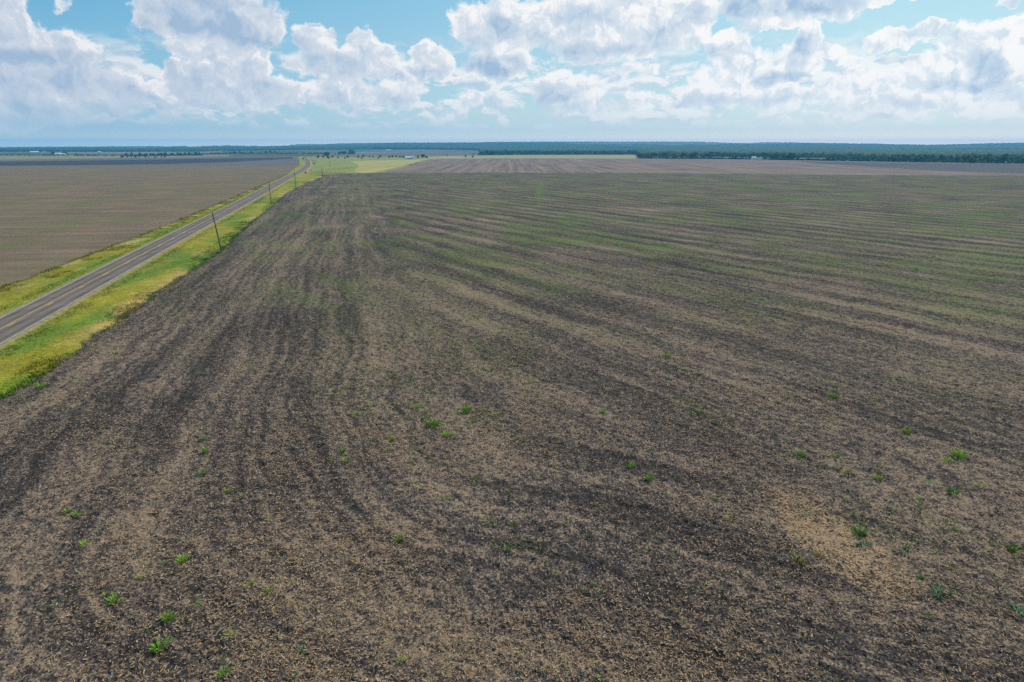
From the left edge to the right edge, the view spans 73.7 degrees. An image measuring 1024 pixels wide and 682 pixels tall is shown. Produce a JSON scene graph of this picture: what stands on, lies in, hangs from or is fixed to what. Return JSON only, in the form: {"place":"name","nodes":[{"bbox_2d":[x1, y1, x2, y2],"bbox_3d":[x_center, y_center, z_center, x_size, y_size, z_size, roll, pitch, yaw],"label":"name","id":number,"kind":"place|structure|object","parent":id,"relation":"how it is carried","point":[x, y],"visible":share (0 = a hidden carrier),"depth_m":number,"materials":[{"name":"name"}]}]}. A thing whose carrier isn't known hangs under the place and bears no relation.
{"place":"outdoors","nodes":[
{"label":"outdoors","id":0,"kind":"place"},
{"bbox_2d":[0,155,227,159],"bbox_3d":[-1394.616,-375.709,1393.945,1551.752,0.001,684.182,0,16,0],"label":"hay meadow","id":1,"kind":"structure","parent":0,"point":[12,157],"depth_m":1459.40,"materials":[{"name":"green plant"}]},
{"bbox_2d":[0,157,292,165],"bbox_3d":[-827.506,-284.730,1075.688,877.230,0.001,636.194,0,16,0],"label":"dark plowed strip","id":2,"kind":"object","parent":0,"point":[108,162],"visible":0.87,"depth_m":993.61,"materials":[{"name":"soil"}]},
{"bbox_2d":[0,165,298,285],"bbox_3d":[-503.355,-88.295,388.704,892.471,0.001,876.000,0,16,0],"label":"tilled field","id":3,"kind":"structure","parent":0,"point":[50,216],"depth_m":275.12,"materials":[{"name":"soil"}]},
{"bbox_2d":[0,156,298,165],"bbox_3d":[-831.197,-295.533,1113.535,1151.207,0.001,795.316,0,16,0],"label":"grey fallow field","id":4,"kind":"structure","parent":0,"point":[284,162],"depth_m":994.43,"materials":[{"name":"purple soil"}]},
{"bbox_2d":[0,156,310,348],"bbox_3d":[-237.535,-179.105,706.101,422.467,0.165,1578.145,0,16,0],"label":"road","id":5,"kind":"structure","parent":0,"point":[18,321],"depth_m":117.80,"materials":[{"name":"grey asphalt"}]},
{"bbox_2d":[0,156,345,404],"bbox_3d":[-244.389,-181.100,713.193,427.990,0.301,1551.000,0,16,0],"label":"roadside verge","id":6,"kind":"structure","parent":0,"point":[138,281],"depth_m":111.51,"materials":[{"name":"green plant"}]},
{"bbox_2d":[212,211,220,249],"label":"power pole","id":7,"kind":"object","parent":6,"relation":"on","point":[216,231],"visible":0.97,"depth_m":148.21,"materials":[{"name":"brown wood"}]},
{"bbox_2d":[58,152,385,153],"bbox_3d":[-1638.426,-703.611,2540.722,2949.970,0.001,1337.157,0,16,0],"label":"pale far field","id":8,"kind":"structure","parent":0,"point":[158,152],"depth_m":2331.17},
{"bbox_2d":[310,156,431,173],"bbox_3d":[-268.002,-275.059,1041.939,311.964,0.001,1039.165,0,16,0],"label":"pasture","id":9,"kind":"structure","parent":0,"point":[333,165],"depth_m":882.14,"materials":[{"name":"green plant"}]},
{"bbox_2d":[351,159,426,172],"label":"dry pasture","id":10,"kind":"structure","parent":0,"point":[370,166],"depth_m":834.59,"materials":[{"name":"green plant"}]},
{"bbox_2d":[315,152,479,155],"bbox_3d":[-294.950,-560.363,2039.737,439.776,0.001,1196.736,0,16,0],"label":"brown field","id":11,"kind":"structure","parent":0,"point":[427,154],"depth_m":1795.08,"materials":[{"name":"soil"}]},
{"bbox_2d":[0,173,1023,681],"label":"tilled field","id":12,"kind":"structure","parent":0,"point":[978,195],"depth_m":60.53,"materials":[{"name":"soil"}]},
{"bbox_2d":[32,382,44,388],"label":"weed clump","id":13,"kind":"object","parent":12,"relation":"on","point":[37,386],"visible":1,"depth_m":64.12,"materials":[{"name":"green plant"}]},
{"bbox_2d":[104,592,119,604],"bbox_3d":[-19.914,12.869,34.051,0.792,0.314,1.155,-9,18,-29],"label":"weed clump","id":14,"kind":"object","parent":12,"relation":"on","point":[115,598],"visible":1,"depth_m":34.12,"materials":[{"name":"green plant"}]},
{"bbox_2d":[149,633,173,652],"bbox_3d":[-15.951,13.802,30.922,1.114,0.409,1.221,-5,17,-17],"label":"weed clump","id":15,"kind":"object","parent":12,"relation":"on","point":[168,641],"visible":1,"depth_m":31.01,"materials":[{"name":"green plant"}]},
{"bbox_2d":[160,609,176,622],"bbox_3d":[-16.501,13.183,32.676,1.040,0.383,0.833,10,19,31],"label":"weed clump","id":16,"kind":"object","parent":12,"relation":"on","point":[170,616],"visible":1,"depth_m":32.73,"materials":[{"name":"green plant"}]},
{"bbox_2d":[175,554,189,563],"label":"weed clump","id":17,"kind":"object","parent":12,"relation":"on","point":[181,560],"visible":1,"depth_m":37.52,"materials":[{"name":"green plant"}]},
{"bbox_2d":[212,666,232,677],"bbox_3d":[-12.378,14.193,29.289,0.918,0.267,0.704,-6,17,-20],"label":"weed clump","id":18,"kind":"object","parent":12,"relation":"on","point":[218,671],"visible":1,"depth_m":29.35,"materials":[{"name":"green plant"}]},
{"bbox_2d":[222,628,238,636],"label":"weed clump","id":19,"kind":"object","parent":12,"relation":"on","point":[230,633],"visible":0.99,"depth_m":31.84,"materials":[{"name":"green plant"}]},
{"bbox_2d":[296,645,304,652],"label":"weed clump","id":20,"kind":"object","parent":12,"relation":"on","point":[301,648],"visible":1,"depth_m":30.82,"materials":[{"name":"green plant"}]},
{"bbox_2d":[335,447,345,453],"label":"weed clump","id":21,"kind":"object","parent":12,"relation":"on","point":[342,451],"visible":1,"depth_m":50.56,"materials":[{"name":"green plant"}]},
{"bbox_2d":[392,535,403,540],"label":"weed clump","id":22,"kind":"object","parent":12,"relation":"on","point":[398,538],"visible":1,"depth_m":39.36,"materials":[{"name":"green plant"}]},
{"bbox_2d":[423,418,439,425],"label":"weed clump","id":23,"kind":"object","parent":12,"relation":"on","point":[434,423],"visible":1,"depth_m":55.46,"materials":[{"name":"green plant"}]},
{"bbox_2d":[440,429,452,436],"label":"weed clump","id":24,"kind":"object","parent":12,"relation":"on","point":[445,433],"visible":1,"depth_m":53.69,"materials":[{"name":"green plant"}]},
{"bbox_2d":[459,404,472,412],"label":"weed clump","id":25,"kind":"object","parent":12,"relation":"on","point":[464,409],"visible":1,"depth_m":58.37,"materials":[{"name":"green plant"}]},
{"bbox_2d":[0,249,1023,681],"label":"crop residue","id":26,"kind":"object","parent":12,"relation":"on","point":[330,669],"visible":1,"depth_m":36.19,"materials":[{"name":"plant"}]},
{"bbox_2d":[90,200,1023,634],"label":"field weeds","id":27,"kind":"object","parent":12,"relation":"on","point":[1012,546],"visible":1,"depth_m":62.87,"materials":[{"name":"green plant"}]},
{"bbox_2d":[625,461,635,467],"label":"weed clump","id":28,"kind":"object","parent":12,"relation":"on","point":[633,464],"visible":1,"depth_m":48.28,"materials":[{"name":"green plant"}]},
{"bbox_2d":[645,475,652,480],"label":"weed clump","id":29,"kind":"object","parent":12,"relation":"on","point":[649,478],"visible":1,"depth_m":46.29,"materials":[{"name":"green plant"}]},
{"bbox_2d":[787,549,805,565],"bbox_3d":[15.618,11.940,37.404,1.034,0.497,1.452,2,16,7],"label":"weed clump","id":30,"kind":"object","parent":12,"relation":"on","point":[801,559],"visible":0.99,"depth_m":37.45,"materials":[{"name":"green plant"}]},
{"bbox_2d":[794,450,807,456],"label":"weed clump","id":31,"kind":"object","parent":12,"relation":"on","point":[799,453],"visible":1,"depth_m":50.01,"materials":[{"name":"green plant"}]},
{"bbox_2d":[825,391,838,398],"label":"weed clump","id":32,"kind":"object","parent":12,"relation":"on","point":[831,395],"visible":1,"depth_m":61.84,"materials":[{"name":"green plant"}]},
{"bbox_2d":[844,468,855,474],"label":"weed clump","id":33,"kind":"object","parent":12,"relation":"on","point":[847,471],"visible":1,"depth_m":47.28,"materials":[{"name":"green plant"}]},
{"bbox_2d":[852,523,869,536],"bbox_3d":[20.389,11.101,39.853,1.135,0.484,1.031,10,19,30],"label":"weed clump","id":34,"kind":"object","parent":12,"relation":"on","point":[858,531],"visible":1,"depth_m":39.86,"materials":[{"name":"green plant"}]},
{"bbox_2d":[854,539,875,546],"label":"weed clump","id":35,"kind":"object","parent":12,"relation":"on","point":[865,543],"visible":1,"depth_m":38.85,"materials":[{"name":"green plant"}]},
{"bbox_2d":[874,475,882,479],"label":"weed clump","id":36,"kind":"object","parent":12,"relation":"on","point":[879,478],"visible":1,"depth_m":46.45,"materials":[{"name":"green plant"}]},
{"bbox_2d":[901,426,914,433],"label":"weed clump","id":37,"kind":"object","parent":12,"relation":"on","point":[909,431],"visible":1,"depth_m":54.00,"materials":[{"name":"green plant"}]},
{"bbox_2d":[929,584,944,598],"bbox_3d":[21.515,12.714,34.610,0.791,0.269,1.562,8,18,25],"label":"weed clump","id":38,"kind":"object","parent":12,"relation":"on","point":[937,592],"visible":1,"depth_m":34.74,"materials":[{"name":"green plant"}]},
{"bbox_2d":[941,457,954,461],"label":"weed clump","id":39,"kind":"object","parent":12,"relation":"on","point":[945,459],"visible":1,"depth_m":49.30,"materials":[{"name":"green plant"}]},
{"bbox_2d":[941,486,963,494],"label":"weed clump","id":40,"kind":"object","parent":12,"relation":"on","point":[951,490],"visible":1,"depth_m":44.56,"materials":[{"name":"green plant"}]},
{"bbox_2d":[948,447,970,459],"bbox_3d":[32.632,8.203,49.653,1.348,0.540,1.826,-7,17,-22],"label":"weed clump","id":41,"kind":"object","parent":12,"relation":"on","point":[959,455],"visible":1,"depth_m":49.72,"materials":[{"name":"green plant"}]},
{"bbox_2d":[1007,603,1023,616],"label":"weed clump","id":42,"kind":"object","parent":12,"relation":"on","point":[1020,612],"visible":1,"depth_m":33.58,"materials":[{"name":"green plant"}]},
{"bbox_2d":[0,143,1023,175],"bbox_3d":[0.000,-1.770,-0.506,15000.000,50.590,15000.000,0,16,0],"label":"ground","id":43,"kind":"structure","parent":0,"point":[309,156],"depth_m":2024.04,"materials":[{"name":"green plant"}]},
{"bbox_2d":[0,154,142,155],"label":"meadow scrub","id":44,"kind":"object","parent":43,"relation":"on","point":[63,155],"visible":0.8,"depth_m":1578.48,"materials":[{"name":"green plant"}]},
{"bbox_2d":[123,154,203,155],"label":"farm row undergrowth","id":45,"kind":"object","parent":43,"relation":"on","point":[171,155],"visible":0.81,"depth_m":1565.33,"materials":[{"name":"green plant"}]},
{"bbox_2d":[0,142,482,151],"bbox_3d":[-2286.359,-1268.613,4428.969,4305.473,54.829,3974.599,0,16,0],"label":"distant hill wood","id":46,"kind":"object","parent":43,"relation":"on","point":[437,146],"visible":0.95,"depth_m":3569.64,"materials":[{"name":"green plant"}]},
{"bbox_2d":[209,152,323,153],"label":"hedgerow","id":47,"kind":"object","parent":43,"relation":"on","point":[267,153],"visible":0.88,"depth_m":1954.73,"materials":[{"name":"green plant"}]},
{"bbox_2d":[478,153,635,154],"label":"belt undergrowth","id":48,"kind":"object","parent":43,"relation":"on","point":[556,154],"visible":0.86,"depth_m":1746.58,"materials":[{"name":"green plant"}]},
{"bbox_2d":[692,151,698,157],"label":"tree","id":49,"kind":"object","parent":43,"relation":"on","point":[695,154],"visible":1,"depth_m":1197.97,"materials":[{"name":"green plant"}]},
{"bbox_2d":[636,156,766,158],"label":"wood undergrowth","id":50,"kind":"object","parent":43,"relation":"on","point":[696,158],"visible":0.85,"depth_m":1196.18,"materials":[{"name":"green plant"}]},
{"bbox_2d":[480,141,1023,160],"bbox_3d":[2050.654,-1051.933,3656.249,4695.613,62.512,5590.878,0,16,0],"label":"distant wood","id":51,"kind":"object","parent":43,"relation":"on","point":[823,150],"visible":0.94,"depth_m":2884.20,"materials":[{"name":"green plant"}]},
{"bbox_2d":[779,152,787,158],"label":"tree","id":52,"kind":"object","parent":43,"relation":"on","point":[783,155],"visible":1,"depth_m":1096.45,"materials":[{"name":"green plant"}]},
{"bbox_2d":[786,152,796,158],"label":"tree","id":53,"kind":"object","parent":43,"relation":"on","point":[791,155],"visible":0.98,"depth_m":1103.94,"materials":[{"name":"green plant"}]},
{"bbox_2d":[763,158,1023,162],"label":"wood edge undergrowth","id":54,"kind":"object","parent":43,"relation":"on","point":[875,160],"visible":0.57,"depth_m":1023.30,"materials":[{"name":"green plant"}]},
{"bbox_2d":[931,156,938,162],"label":"tree","id":55,"kind":"object","parent":43,"relation":"on","point":[934,159],"visible":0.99,"depth_m":912.96,"materials":[{"name":"green plant"}]},
{"bbox_2d":[947,156,954,162],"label":"tree","id":56,"kind":"object","parent":43,"relation":"on","point":[952,158],"visible":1,"depth_m":897.69,"materials":[{"name":"green plant"}]},
{"bbox_2d":[959,154,967,161],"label":"tree","id":57,"kind":"object","parent":43,"relation":"on","point":[963,158],"visible":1,"depth_m":892.17,"materials":[{"name":"green plant"}]},
{"bbox_2d":[968,156,975,162],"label":"tree","id":58,"kind":"object","parent":43,"relation":"on","point":[972,159],"visible":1,"depth_m":887.48,"materials":[{"name":"green plant"}]},
{"bbox_2d":[969,153,978,161],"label":"tree","id":59,"kind":"object","parent":43,"relation":"on","point":[976,156],"visible":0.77,"depth_m":890.96,"materials":[{"name":"green plant"}]},
{"bbox_2d":[978,156,986,163],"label":"tree","id":60,"kind":"object","parent":43,"relation":"on","point":[981,158],"visible":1,"depth_m":876.02,"materials":[{"name":"green plant"}]},
{"bbox_2d":[988,157,996,162],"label":"tree","id":61,"kind":"object","parent":43,"relation":"on","point":[993,159],"visible":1,"depth_m":868.87,"materials":[{"name":"green plant"}]},
{"bbox_2d":[995,156,1002,163],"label":"tree","id":62,"kind":"object","parent":43,"relation":"on","point":[998,158],"visible":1,"depth_m":871.63,"materials":[{"name":"green plant"}]},
{"bbox_2d":[1007,156,1014,163],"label":"tree","id":63,"kind":"object","parent":43,"relation":"on","point":[1010,159],"visible":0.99,"depth_m":862.75,"materials":[{"name":"green plant"}]},
{"bbox_2d":[0,0,1023,146],"label":"sky","id":64,"kind":"structure","parent":0,"point":[84,73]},
{"bbox_2d":[428,155,638,158],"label":"stubble strip","id":65,"kind":"object","parent":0,"point":[550,156],"visible":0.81,"depth_m":1458.27,"materials":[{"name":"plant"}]},
{"bbox_2d":[380,158,1023,175],"bbox_3d":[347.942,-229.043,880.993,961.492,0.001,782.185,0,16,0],"label":"brown row field","id":66,"kind":"structure","parent":0,"point":[592,165],"depth_m":719.37,"materials":[{"name":"brown soil"}]},
{"bbox_2d":[799,161,1023,172],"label":"dark fallow field","id":67,"kind":"structure","parent":0,"point":[1004,168],"depth_m":753.43,"materials":[{"name":"soil"}]}
]}

